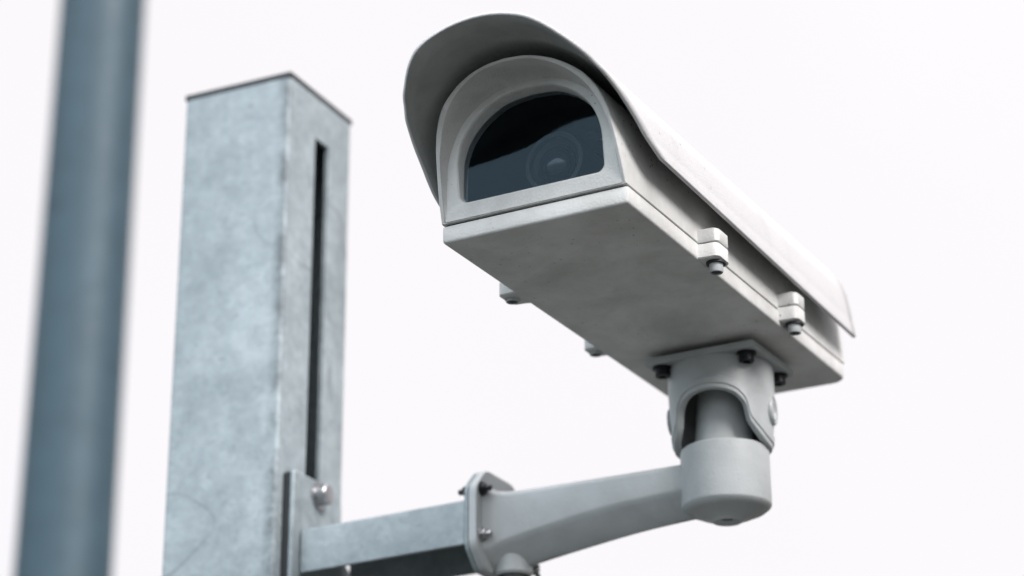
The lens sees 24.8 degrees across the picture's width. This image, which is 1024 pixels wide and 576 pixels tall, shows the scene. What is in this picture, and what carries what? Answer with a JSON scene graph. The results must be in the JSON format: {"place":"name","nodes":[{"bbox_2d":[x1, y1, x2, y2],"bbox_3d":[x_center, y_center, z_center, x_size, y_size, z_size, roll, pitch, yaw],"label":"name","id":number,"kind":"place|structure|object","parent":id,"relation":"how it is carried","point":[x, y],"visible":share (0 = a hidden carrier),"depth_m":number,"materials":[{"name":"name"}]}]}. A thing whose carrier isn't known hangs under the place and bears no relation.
{"place":"outdoors","nodes":[
{"label":"outdoors","id":0,"kind":"place"},
{"bbox_2d":[0,0,1023,575],"label":"sky","id":1,"kind":"structure","parent":0,"point":[885,138],"materials":[{"name":"white"}]},
{"label":"ground","id":2,"kind":"structure","parent":0,"visible":0},
{"bbox_2d":[13,0,145,575],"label":"metal pole","id":3,"kind":"object","parent":2,"relation":"on","point":[66,521],"visible":1,"depth_m":4.67,"materials":[{"name":"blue metal"}]},
{"bbox_2d":[162,71,351,575],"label":"steel post","id":4,"kind":"object","parent":2,"relation":"on","point":[257,386],"visible":1,"depth_m":2.10,"materials":[{"name":"metal"}]},
{"bbox_2d":[280,470,486,575],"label":"support arm","id":5,"kind":"object","parent":4,"relation":"attached to","point":[318,538],"visible":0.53,"depth_m":1.99},
{"bbox_2d":[469,339,792,575],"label":"camera bracket","id":6,"kind":"object","parent":5,"relation":"attached to","point":[722,416],"visible":1,"depth_m":1.89,"materials":[{"name":"metal"}]},
{"bbox_2d":[403,11,855,395],"bbox_3d":[0.095,-0.046,1.817,0.182,0.133,0.510,-12,-25,26],"label":"security camera","id":7,"kind":"object","parent":6,"relation":"attached to","point":[589,199],"visible":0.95,"depth_m":1.72,"materials":[{"name":"white paint"}]},
{"bbox_2d":[445,77,620,221],"bbox_3d":[0.014,-0.105,1.681,0.143,0.097,0.018,-12,-25,26],"label":"window frame","id":8,"kind":"structure","parent":7,"relation":"in","point":[458,206],"depth_m":1.69,"materials":[{"name":"white paint"}]}
]}

